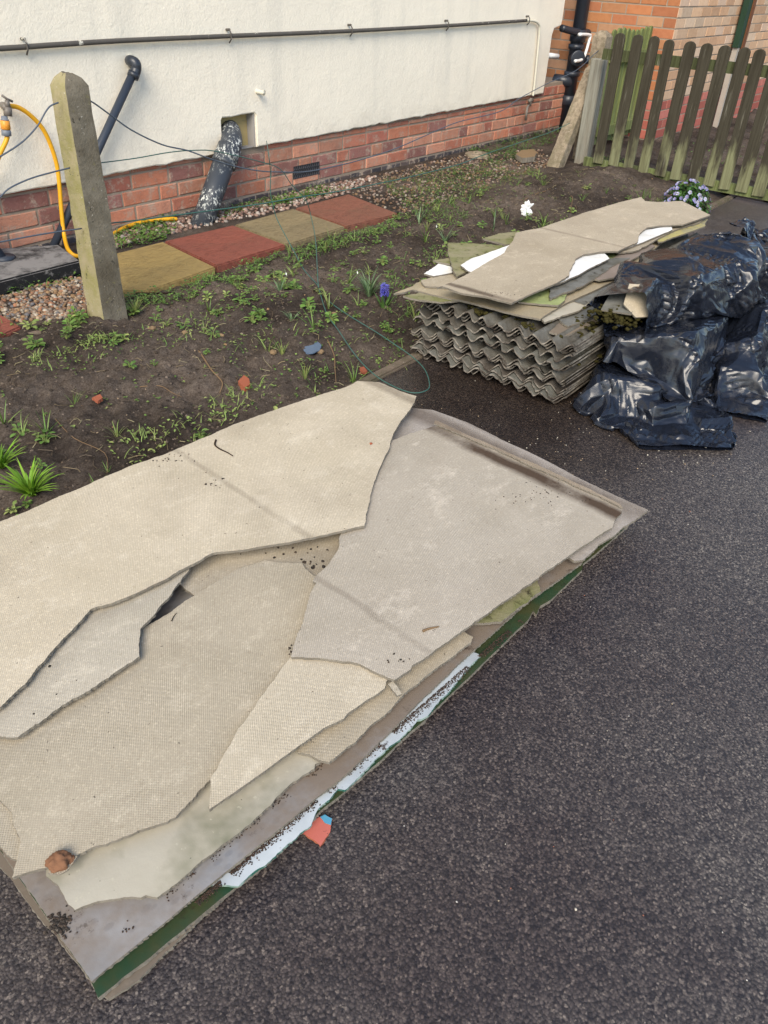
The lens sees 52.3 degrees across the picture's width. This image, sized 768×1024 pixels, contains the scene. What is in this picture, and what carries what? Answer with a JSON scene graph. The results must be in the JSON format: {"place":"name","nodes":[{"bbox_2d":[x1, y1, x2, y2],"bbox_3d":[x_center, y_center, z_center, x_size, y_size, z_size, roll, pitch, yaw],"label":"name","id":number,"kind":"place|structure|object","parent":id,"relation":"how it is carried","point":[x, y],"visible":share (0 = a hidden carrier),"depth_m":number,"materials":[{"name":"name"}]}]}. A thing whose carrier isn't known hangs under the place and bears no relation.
{"place":"outdoors","nodes":[
{"label":"outdoors","id":0,"kind":"place"},
{"bbox_2d":[0,149,549,322],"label":"gravel","id":1,"kind":"structure","parent":0,"point":[49,311],"depth_m":4.29,"materials":[{"name":"gravel"}]},
{"bbox_2d":[0,130,765,520],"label":"soil bed","id":2,"kind":"object","parent":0,"point":[64,446],"visible":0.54,"depth_m":2.91,"materials":[{"name":"soil"}]},
{"bbox_2d":[0,315,20,337],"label":"paving slab","id":3,"kind":"structure","parent":2,"relation":"on","point":[8,330],"depth_m":2.88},
{"bbox_2d":[0,438,25,468],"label":"strappy plant","id":4,"kind":"object","parent":2,"relation":"on","point":[5,459],"visible":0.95,"depth_m":2.13,"materials":[{"name":"green plant"}]},
{"bbox_2d":[10,423,29,437],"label":"weed seedling","id":5,"kind":"object","parent":2,"relation":"on","point":[19,429],"visible":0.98,"depth_m":2.28,"materials":[{"name":"green plant"}]},
{"bbox_2d":[19,319,38,329],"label":"weed seedling","id":6,"kind":"object","parent":2,"relation":"on","point":[30,324],"visible":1,"depth_m":2.89,"materials":[{"name":"green plant"}]},
{"bbox_2d":[0,458,62,500],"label":"strappy plant","id":7,"kind":"object","parent":2,"relation":"on","point":[31,485],"visible":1,"depth_m":2.03,"materials":[{"name":"green plant"}]},
{"bbox_2d":[26,335,45,348],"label":"weed seedling","id":8,"kind":"object","parent":2,"relation":"on","point":[35,342],"visible":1,"depth_m":2.75,"materials":[{"name":"green plant"}]},
{"bbox_2d":[0,245,80,294],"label":"gully slab","id":9,"kind":"structure","parent":2,"relation":"on","point":[30,265],"depth_m":3.35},
{"bbox_2d":[0,248,14,261],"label":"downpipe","id":10,"kind":"object","parent":9,"relation":"on","point":[5,257],"visible":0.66,"depth_m":3.37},
{"bbox_2d":[33,408,57,431],"bbox_3d":[-0.982,-0.257,2.246,0.094,0.075,0.131,-22,42,-31],"label":"grass tuft","id":11,"kind":"object","parent":2,"relation":"on","point":[44,423],"visible":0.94,"depth_m":2.27,"materials":[{"name":"green plant"}]},
{"bbox_2d":[35,429,56,443],"bbox_3d":[-0.968,-0.216,2.237,0.062,0.043,0.067,-18,31,-33],"label":"weed seedling","id":12,"kind":"object","parent":2,"relation":"on","point":[44,440],"visible":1,"depth_m":2.24,"materials":[{"name":"green plant"}]},
{"bbox_2d":[50,71,127,320],"bbox_3d":[-1.054,-1.053,2.822,0.111,0.939,0.112,26,41,29],"label":"concrete post","id":13,"kind":"object","parent":2,"relation":"on","point":[91,218],"visible":0.91,"depth_m":2.75,"materials":[{"name":"concrete"}]},
{"bbox_2d":[0,102,58,156],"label":"fence wire","id":14,"kind":"object","parent":13,"relation":"attached to","point":[21,142],"visible":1,"depth_m":2.52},
{"bbox_2d":[0,167,69,197],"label":"fence wire","id":15,"kind":"object","parent":13,"relation":"attached to","point":[4,192],"visible":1,"depth_m":2.57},
{"bbox_2d":[0,228,81,242],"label":"fence wire","id":16,"kind":"object","parent":13,"relation":"attached to","point":[40,234],"visible":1,"depth_m":2.67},
{"bbox_2d":[111,123,569,223],"bbox_3d":[0.134,-1.904,4.297,0.005,0.141,4.054,25,41,28],"label":"fence wire","id":17,"kind":"object","parent":13,"relation":"attached to","point":[314,194],"visible":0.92,"depth_m":3.70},
{"bbox_2d":[126,294,150,314],"bbox_3d":[-0.982,-0.815,3.077,0.127,0.082,0.118,9,36,8],"label":"grass clump","id":18,"kind":"object","parent":2,"relation":"on","point":[136,306],"visible":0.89,"depth_m":3.08,"materials":[{"name":"green plant"}]},
{"bbox_2d":[117,242,214,296],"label":"paving slab","id":19,"kind":"structure","parent":2,"relation":"on","point":[163,266],"depth_m":3.46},
{"bbox_2d":[165,226,284,272],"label":"paving slab","id":20,"kind":"structure","parent":2,"relation":"on","point":[223,249],"depth_m":3.76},
{"bbox_2d":[238,375,249,391],"bbox_3d":[-0.462,-0.423,2.584,0.038,0.020,0.093,-7,36,-13],"label":"brick shard","id":21,"kind":"object","parent":2,"relation":"on","point":[243,382],"visible":0.95,"depth_m":2.57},
{"bbox_2d":[101,141,429,393],"bbox_3d":[-0.687,-1.275,3.316,0.984,0.521,2.651,-9,37,-17],"label":"garden wire","id":22,"kind":"object","parent":2,"relation":"on","point":[298,259],"visible":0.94,"depth_m":3.12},
{"bbox_2d":[265,269,287,290],"bbox_3d":[-0.435,-0.960,3.226,0.116,0.104,0.108,-12,38,-20],"label":"snowdrop clump","id":23,"kind":"object","parent":2,"relation":"on","point":[279,286],"visible":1,"depth_m":3.24,"materials":[{"name":"green plant"}]},
{"bbox_2d":[235,209,343,248],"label":"paving slab","id":24,"kind":"structure","parent":2,"relation":"on","point":[297,226],"depth_m":4.06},
{"bbox_2d":[300,297,315,307],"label":"weed seedling","id":25,"kind":"object","parent":2,"relation":"on","point":[306,302],"visible":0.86,"depth_m":3.11,"materials":[{"name":"green plant"}]},
{"bbox_2d":[304,341,321,353],"bbox_3d":[-0.260,-0.601,2.854,0.061,0.004,0.128,5,35,3],"label":"plastic scrap","id":26,"kind":"object","parent":2,"relation":"on","point":[315,347],"visible":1,"depth_m":2.84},
{"bbox_2d":[325,311,338,323],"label":"weed seedling","id":27,"kind":"object","parent":2,"relation":"on","point":[328,313],"visible":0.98,"depth_m":3.05,"materials":[{"name":"green plant"}]},
{"bbox_2d":[296,194,397,231],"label":"paving slab","id":28,"kind":"structure","parent":2,"relation":"on","point":[348,212],"depth_m":4.36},
{"bbox_2d":[347,269,389,296],"bbox_3d":[-0.063,-0.950,3.248,0.207,0.129,0.214,26,41,29],"label":"snowdrop clump","id":29,"kind":"object","parent":2,"relation":"on","point":[369,291],"visible":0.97,"depth_m":3.27,"materials":[{"name":"green plant"}]},
{"bbox_2d":[0,129,766,482],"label":"weeds","id":30,"kind":"object","parent":2,"relation":"on","point":[218,277],"visible":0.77,"depth_m":3.59,"materials":[{"name":"green plant"}]},
{"bbox_2d":[374,283,395,307],"bbox_3d":[0.003,-0.886,3.209,0.100,0.105,0.098,26,41,29],"label":"hyacinth","id":31,"kind":"object","parent":2,"relation":"on","point":[384,290],"visible":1,"depth_m":3.21,"materials":[{"name":"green plant"}]},
{"bbox_2d":[465,151,489,158],"bbox_3d":[0.711,-2.711,5.945,0.196,0.052,0.196,26,41,29],"label":"gully lid","id":32,"kind":"object","parent":2,"relation":"on","point":[472,154],"visible":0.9,"depth_m":5.90,"materials":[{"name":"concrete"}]},
{"bbox_2d":[515,149,536,162],"bbox_3d":[1.081,-2.687,5.904,0.152,0.035,0.389,15,37,16],"label":"flat stone","id":33,"kind":"object","parent":2,"relation":"on","point":[525,156],"visible":1,"depth_m":5.83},
{"bbox_2d":[521,200,533,215],"bbox_3d":[0.819,-1.733,4.482,0.075,0.107,0.031,-9,37,-16],"label":"white scrap","id":34,"kind":"object","parent":2,"relation":"on","point":[527,205],"visible":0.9,"depth_m":4.47,"materials":[{"name":"paper"}]},
{"bbox_2d":[547,30,612,167],"bbox_3d":[1.401,-2.940,5.676,0.118,0.938,0.568,26,41,29],"label":"concrete post","id":35,"kind":"object","parent":2,"relation":"on","point":[567,138],"visible":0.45,"depth_m":5.68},
{"bbox_2d":[91,50,598,172],"bbox_3d":[0.245,-2.208,4.246,0.005,0.408,4.383,25,41,28],"label":"fence wire","id":36,"kind":"object","parent":35,"relation":"attached to","point":[317,169],"visible":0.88,"depth_m":3.61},
{"bbox_2d":[594,26,652,144],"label":"garden gate","id":37,"kind":"structure","parent":2,"relation":"on","point":[645,33],"depth_m":6.35,"materials":[{"name":"green wood"}]},
{"bbox_2d":[583,33,767,200],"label":"picket fence","id":38,"kind":"object","parent":2,"relation":"on","point":[719,67],"visible":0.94,"depth_m":5.10,"materials":[{"name":"brown wood"}]},
{"bbox_2d":[661,179,713,213],"bbox_3d":[1.872,-1.939,4.819,0.318,0.202,0.312,26,41,29],"label":"pansy plant","id":39,"kind":"object","parent":2,"relation":"on","point":[687,193],"visible":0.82,"depth_m":4.77,"materials":[{"name":"green plant"}]},
{"bbox_2d":[0,197,767,1023],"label":"path","id":40,"kind":"structure","parent":0,"point":[534,783],"depth_m":1.33,"materials":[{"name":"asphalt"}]},
{"bbox_2d":[0,851,225,1000],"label":"cement sheet","id":41,"kind":"object","parent":40,"relation":"on","point":[128,983],"visible":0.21,"depth_m":1.15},
{"bbox_2d":[0,526,627,999],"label":"cement sheet","id":42,"kind":"object","parent":40,"relation":"on","point":[146,952],"visible":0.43,"depth_m":1.20,"materials":[{"name":"green paint"}]},
{"bbox_2d":[0,559,582,982],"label":"cement sheet","id":43,"kind":"object","parent":42,"relation":"on","point":[99,944],"visible":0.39,"depth_m":1.20,"materials":[{"name":"concrete"}]},
{"bbox_2d":[0,802,19,861],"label":"cement sheet","id":44,"kind":"object","parent":43,"relation":"on","point":[9,842],"visible":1,"depth_m":1.19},
{"bbox_2d":[46,748,320,911],"bbox_3d":[-0.341,0.425,1.346,0.356,0.006,0.536,30,43,33],"label":"cement sheet","id":45,"kind":"object","parent":43,"relation":"on","point":[157,863],"visible":0.37,"depth_m":1.21,"materials":[{"name":"concrete"}]},
{"bbox_2d":[0,561,314,879],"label":"cement sheet","id":46,"kind":"object","parent":45,"relation":"on","point":[142,743],"visible":0.63,"depth_m":1.36,"materials":[{"name":"concrete"}]},
{"bbox_2d":[45,850,71,872],"bbox_3d":[-0.476,0.513,1.150,0.035,0.024,0.037,26,41,29],"label":"mortar lump","id":47,"kind":"object","parent":46,"relation":"on","point":[57,861],"visible":1,"depth_m":1.14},
{"bbox_2d":[48,856,77,874],"bbox_3d":[-0.469,0.520,1.148,0.021,0.003,0.043,28,42,31],"label":"cement flake","id":48,"kind":"object","parent":46,"relation":"on","point":[62,872],"visible":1,"depth_m":1.14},
{"bbox_2d":[0,567,190,739],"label":"cement sheet","id":49,"kind":"object","parent":46,"relation":"on","point":[97,648],"visible":0.52,"depth_m":1.46,"materials":[{"name":"concrete"}]},
{"bbox_2d":[0,381,415,709],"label":"cement sheet","id":50,"kind":"object","parent":49,"relation":"on","point":[70,561],"visible":1,"depth_m":1.83,"materials":[{"name":"concrete"}]},
{"bbox_2d":[208,658,387,811],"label":"cement sheet","id":51,"kind":"object","parent":46,"relation":"on","point":[301,702],"visible":1,"depth_m":1.38,"materials":[{"name":"concrete"}]},
{"bbox_2d":[179,534,340,595],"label":"cement sheet","id":52,"kind":"object","parent":43,"relation":"on","point":[207,572],"visible":0.16,"depth_m":1.77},
{"bbox_2d":[33,292,674,942],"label":"dirt","id":53,"kind":"structure","parent":43,"relation":"on","point":[55,922],"depth_m":1.29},
{"bbox_2d":[297,632,472,763],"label":"cement sheet","id":54,"kind":"object","parent":43,"relation":"on","point":[329,745],"visible":0.52,"depth_m":1.43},
{"bbox_2d":[388,681,400,696],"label":"cement sheet","id":55,"kind":"object","parent":54,"relation":"on","point":[392,685],"visible":1,"depth_m":1.45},
{"bbox_2d":[474,581,540,624],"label":"cement sheet","id":56,"kind":"object","parent":43,"relation":"on","point":[500,614],"visible":0.57,"depth_m":1.69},
{"bbox_2d":[392,408,647,562],"bbox_3d":[0.241,-0.078,2.078,0.782,0.006,0.492,30,43,33],"label":"cement sheet","id":57,"kind":"object","parent":43,"relation":"on","point":[415,420],"visible":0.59,"depth_m":2.20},
{"bbox_2d":[291,426,621,681],"bbox_3d":[0.048,0.042,1.833,0.685,0.006,0.922,30,43,33],"label":"cement sheet","id":58,"kind":"object","parent":57,"relation":"on","point":[447,544],"visible":0.85,"depth_m":1.78,"materials":[{"name":"concrete"}]},
{"bbox_2d":[434,420,622,508],"bbox_3d":[0.370,-0.137,2.098,0.608,0.003,0.024,29,43,32],"label":"batten","id":59,"kind":"object","parent":58,"relation":"on","point":[521,460],"visible":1,"depth_m":2.08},
{"bbox_2d":[211,652,479,887],"bbox_3d":[-0.047,0.426,1.415,0.112,0.005,0.683,30,43,33],"label":"cement sheet","id":60,"kind":"object","parent":42,"relation":"on","point":[275,849],"visible":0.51,"depth_m":1.33,"materials":[{"name":"white paint"}]},
{"bbox_2d":[303,815,332,846],"bbox_3d":[-0.107,0.531,1.314,0.043,0.005,0.053,25,41,29],"label":"painted flake","id":61,"kind":"object","parent":40,"relation":"on","point":[318,832],"visible":0.85,"depth_m":1.31,"materials":[{"name":"pink paint"}]},
{"bbox_2d":[415,349,589,403],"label":"corrugated sheet","id":62,"kind":"object","parent":40,"relation":"on","point":[460,365],"visible":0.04,"depth_m":2.73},
{"bbox_2d":[410,343,590,401],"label":"corrugated sheet","id":63,"kind":"object","parent":62,"relation":"on","point":[453,363],"visible":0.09,"depth_m":2.73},
{"bbox_2d":[410,340,590,398],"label":"corrugated sheet","id":64,"kind":"object","parent":63,"relation":"on","point":[469,364],"visible":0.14,"depth_m":2.70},
{"bbox_2d":[415,337,603,393],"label":"corrugated sheet","id":65,"kind":"object","parent":64,"relation":"on","point":[488,365],"visible":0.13,"depth_m":2.73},
{"bbox_2d":[417,333,603,386],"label":"corrugated sheet","id":66,"kind":"object","parent":65,"relation":"on","point":[530,372],"visible":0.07,"depth_m":2.69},
{"bbox_2d":[411,330,605,384],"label":"corrugated sheet","id":67,"kind":"object","parent":66,"relation":"on","point":[539,375],"visible":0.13,"depth_m":2.67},
{"bbox_2d":[411,324,606,382],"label":"corrugated sheet","id":68,"kind":"object","parent":67,"relation":"on","point":[477,346],"visible":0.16,"depth_m":2.70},
{"bbox_2d":[418,320,604,370],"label":"corrugated sheet","id":69,"kind":"object","parent":68,"relation":"on","point":[545,363],"visible":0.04,"depth_m":2.65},
{"bbox_2d":[413,314,603,370],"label":"corrugated sheet","id":70,"kind":"object","parent":69,"relation":"on","point":[543,358],"visible":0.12,"depth_m":2.66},
{"bbox_2d":[415,306,604,361],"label":"corrugated sheet","id":71,"kind":"object","parent":70,"relation":"on","point":[470,325],"visible":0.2,"depth_m":2.67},
{"bbox_2d":[460,302,602,365],"bbox_3d":[0.648,-0.792,2.960,0.628,0.139,0.885,26,41,29],"label":"moss","id":72,"kind":"object","parent":71,"relation":"on","point":[480,312],"visible":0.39,"depth_m":2.64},
{"bbox_2d":[424,234,688,353],"bbox_3d":[0.884,-0.979,3.205,0.625,0.030,1.637,27,42,29],"label":"corrugated sheet","id":73,"kind":"object","parent":71,"relation":"on","point":[535,338],"visible":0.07,"depth_m":2.62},
{"bbox_2d":[420,235,687,351],"bbox_3d":[0.872,-0.980,3.188,0.625,0.033,1.639,27,42,30],"label":"corrugated sheet","id":74,"kind":"object","parent":73,"relation":"on","point":[512,332],"visible":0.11,"depth_m":2.63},
{"bbox_2d":[425,233,697,351],"bbox_3d":[0.858,-0.979,3.165,0.625,0.032,1.636,27,42,29],"label":"corrugated sheet","id":75,"kind":"object","parent":74,"relation":"on","point":[541,334],"visible":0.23,"depth_m":2.65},
{"bbox_2d":[403,293,457,303],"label":"cement sheet","id":76,"kind":"object","parent":75,"relation":"on","point":[420,297],"visible":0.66,"depth_m":2.71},
{"bbox_2d":[549,318,600,336],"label":"cement sheet","id":77,"kind":"object","parent":75,"relation":"on","point":[559,328],"visible":0.25,"depth_m":2.61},
{"bbox_2d":[559,306,595,327],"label":"cement sheet","id":78,"kind":"object","parent":75,"relation":"on","point":[568,321],"visible":0.12,"depth_m":2.67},
{"bbox_2d":[541,302,587,323],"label":"cement sheet","id":79,"kind":"object","parent":78,"relation":"on","point":[570,308],"visible":0.2,"depth_m":2.68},
{"bbox_2d":[573,250,654,304],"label":"cement sheet","id":80,"kind":"object","parent":79,"relation":"on","point":[586,299],"visible":0.12,"depth_m":2.79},
{"bbox_2d":[394,241,661,320],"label":"cement sheet","id":81,"kind":"object","parent":80,"relation":"on","point":[536,312],"visible":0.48,"depth_m":2.71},
{"bbox_2d":[424,264,452,277],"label":"cement sheet","id":82,"kind":"object","parent":81,"relation":"on","point":[437,270],"visible":0.96,"depth_m":2.92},
{"bbox_2d":[433,258,450,265],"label":"cement sheet","id":83,"kind":"object","parent":82,"relation":"on","point":[445,261],"visible":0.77,"depth_m":2.99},
{"bbox_2d":[421,274,465,288],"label":"cement sheet","id":84,"kind":"object","parent":81,"relation":"on","point":[435,282],"visible":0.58,"depth_m":2.82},
{"bbox_2d":[447,243,504,277],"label":"cement sheet","id":85,"kind":"object","parent":84,"relation":"on","point":[459,254],"visible":0.71,"depth_m":3.06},
{"bbox_2d":[483,232,516,245],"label":"cement sheet","id":86,"kind":"object","parent":81,"relation":"on","point":[505,239],"visible":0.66,"depth_m":3.25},
{"bbox_2d":[517,253,617,306],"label":"cement sheet","id":87,"kind":"object","parent":81,"relation":"on","point":[540,298],"visible":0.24,"depth_m":2.70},
{"bbox_2d":[549,258,629,300],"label":"cement sheet","id":88,"kind":"object","parent":87,"relation":"on","point":[583,279],"visible":0.61,"depth_m":2.86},
{"bbox_2d":[594,244,654,281],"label":"cement sheet","id":89,"kind":"object","parent":87,"relation":"on","point":[610,273],"visible":0.43,"depth_m":3.10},
{"bbox_2d":[656,219,707,242],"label":"cement sheet","id":90,"kind":"object","parent":81,"relation":"on","point":[682,232],"visible":0.54,"depth_m":3.45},
{"bbox_2d":[616,218,704,254],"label":"cement sheet","id":91,"kind":"object","parent":90,"relation":"on","point":[643,245],"visible":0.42,"depth_m":3.30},
{"bbox_2d":[460,227,671,290],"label":"cement sheet","id":92,"kind":"object","parent":91,"relation":"on","point":[583,264],"visible":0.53,"depth_m":2.99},
{"bbox_2d":[437,197,709,304],"bbox_3d":[0.820,-1.129,3.222,0.444,0.006,1.877,28,42,31],"label":"cement sheet","id":93,"kind":"object","parent":92,"relation":"on","point":[527,263],"visible":1,"depth_m":3.11,"materials":[{"name":"concrete"}]},
{"bbox_2d":[572,362,736,449],"bbox_3d":[0.889,-0.441,2.640,0.512,0.155,0.671,4,35,2],"label":"bin bag","id":94,"kind":"object","parent":40,"relation":"on","point":[640,413],"visible":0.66,"depth_m":2.52,"materials":[{"name":"plastic"}]},
{"bbox_2d":[599,315,728,413],"bbox_3d":[1.028,-0.587,2.754,0.358,0.268,0.680,26,41,29],"label":"bin bag","id":95,"kind":"object","parent":94,"relation":"on","point":[680,358],"visible":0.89,"depth_m":2.56,"materials":[{"name":"plastic"}]},
{"bbox_2d":[698,288,767,422],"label":"bin bag","id":96,"kind":"object","parent":40,"relation":"on","point":[738,386],"visible":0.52,"depth_m":2.69,"materials":[{"name":"plastic"}]},
{"bbox_2d":[730,217,767,287],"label":"bin bag","id":97,"kind":"object","parent":40,"relation":"on","point":[750,231],"visible":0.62,"depth_m":3.18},
{"bbox_2d":[587,231,767,343],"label":"bin bag","id":98,"kind":"object","parent":97,"relation":"on","point":[699,276],"visible":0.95,"depth_m":2.70,"materials":[{"name":"plastic"}]},
{"bbox_2d":[582,304,642,330],"bbox_3d":[0.759,-0.650,2.572,0.186,0.066,0.173,26,41,29],"label":"moss","id":99,"kind":"object","parent":98,"relation":"in","point":[610,316],"visible":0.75,"depth_m":2.54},
{"bbox_2d":[601,293,632,314],"bbox_3d":[0.778,-0.687,2.566,0.110,0.045,0.120,22,39,25],"label":"cement shard","id":100,"kind":"object","parent":98,"relation":"in","point":[613,301],"visible":0.64,"depth_m":2.56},
{"bbox_2d":[623,284,647,317],"bbox_3d":[0.819,-0.687,2.538,0.091,0.080,0.123,6,35,5],"label":"cement shard","id":101,"kind":"object","parent":98,"relation":"in","point":[635,302],"visible":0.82,"depth_m":2.53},
{"bbox_2d":[567,109,767,201],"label":"soil bed beyond fence","id":102,"kind":"object","parent":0,"point":[749,126],"visible":0.09,"depth_m":7.37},
{"bbox_2d":[574,58,607,163],"bbox_3d":[1.487,-2.852,5.669,0.095,0.750,0.070,26,41,29],"label":"timber post","id":103,"kind":"object","parent":102,"relation":"on","point":[595,82],"visible":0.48,"depth_m":5.61,"materials":[{"name":"grey wood"}]},
{"bbox_2d":[713,0,756,127],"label":"downpipe","id":104,"kind":"object","parent":102,"relation":"on","point":[744,24],"visible":0.55,"depth_m":7.38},
{"label":"ground","id":105,"kind":"structure","parent":0,"visible":0},
{"bbox_2d":[0,0,564,248],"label":"rendered house","id":106,"kind":"structure","parent":105,"relation":"on","point":[327,100],"depth_m":4.35,"materials":[{"name":"paint"}]},
{"bbox_2d":[0,94,12,116],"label":"garden tap","id":107,"kind":"object","parent":106,"relation":"attached to","point":[5,106],"visible":1,"depth_m":3.24,"materials":[{"name":"metal"}]},
{"bbox_2d":[0,104,177,257],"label":"garden hose","id":108,"kind":"object","parent":107,"relation":"attached to","point":[5,126],"visible":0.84,"depth_m":3.51,"materials":[{"name":"yellow plastic"}]},
{"bbox_2d":[49,54,141,245],"bbox_3d":[-1.359,-1.685,3.665,0.111,0.769,0.630,26,41,29],"label":"waste pipe","id":109,"kind":"object","parent":106,"relation":"attached to","point":[133,63],"visible":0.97,"depth_m":3.63,"materials":[{"name":"black plastic"}]},
{"bbox_2d":[190,120,242,225],"bbox_3d":[-0.883,-1.802,4.242,0.196,0.514,0.564,10,36,10],"label":"drain pipe","id":110,"kind":"object","parent":106,"relation":"attached to","point":[216,183],"visible":0.93,"depth_m":4.14,"materials":[{"name":"paint"}]},
{"bbox_2d":[0,15,540,95],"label":"conduit pipe","id":111,"kind":"object","parent":106,"relation":"attached to","point":[27,46],"visible":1,"depth_m":4.05,"materials":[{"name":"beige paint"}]},
{"bbox_2d":[549,0,591,129],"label":"soil stack","id":112,"kind":"object","parent":106,"relation":"attached to","point":[578,32],"visible":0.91,"depth_m":6.69,"materials":[{"name":"black plastic"}]},
{"bbox_2d":[343,195,733,387],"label":"kerb","id":113,"kind":"structure","parent":105,"relation":"on","point":[384,372],"depth_m":2.82,"materials":[{"name":"concrete"}]},
{"bbox_2d":[546,0,767,139],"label":"neighbour house","id":114,"kind":"structure","parent":105,"relation":"on","point":[682,23],"depth_m":6.76,"materials":[{"name":"brick"}]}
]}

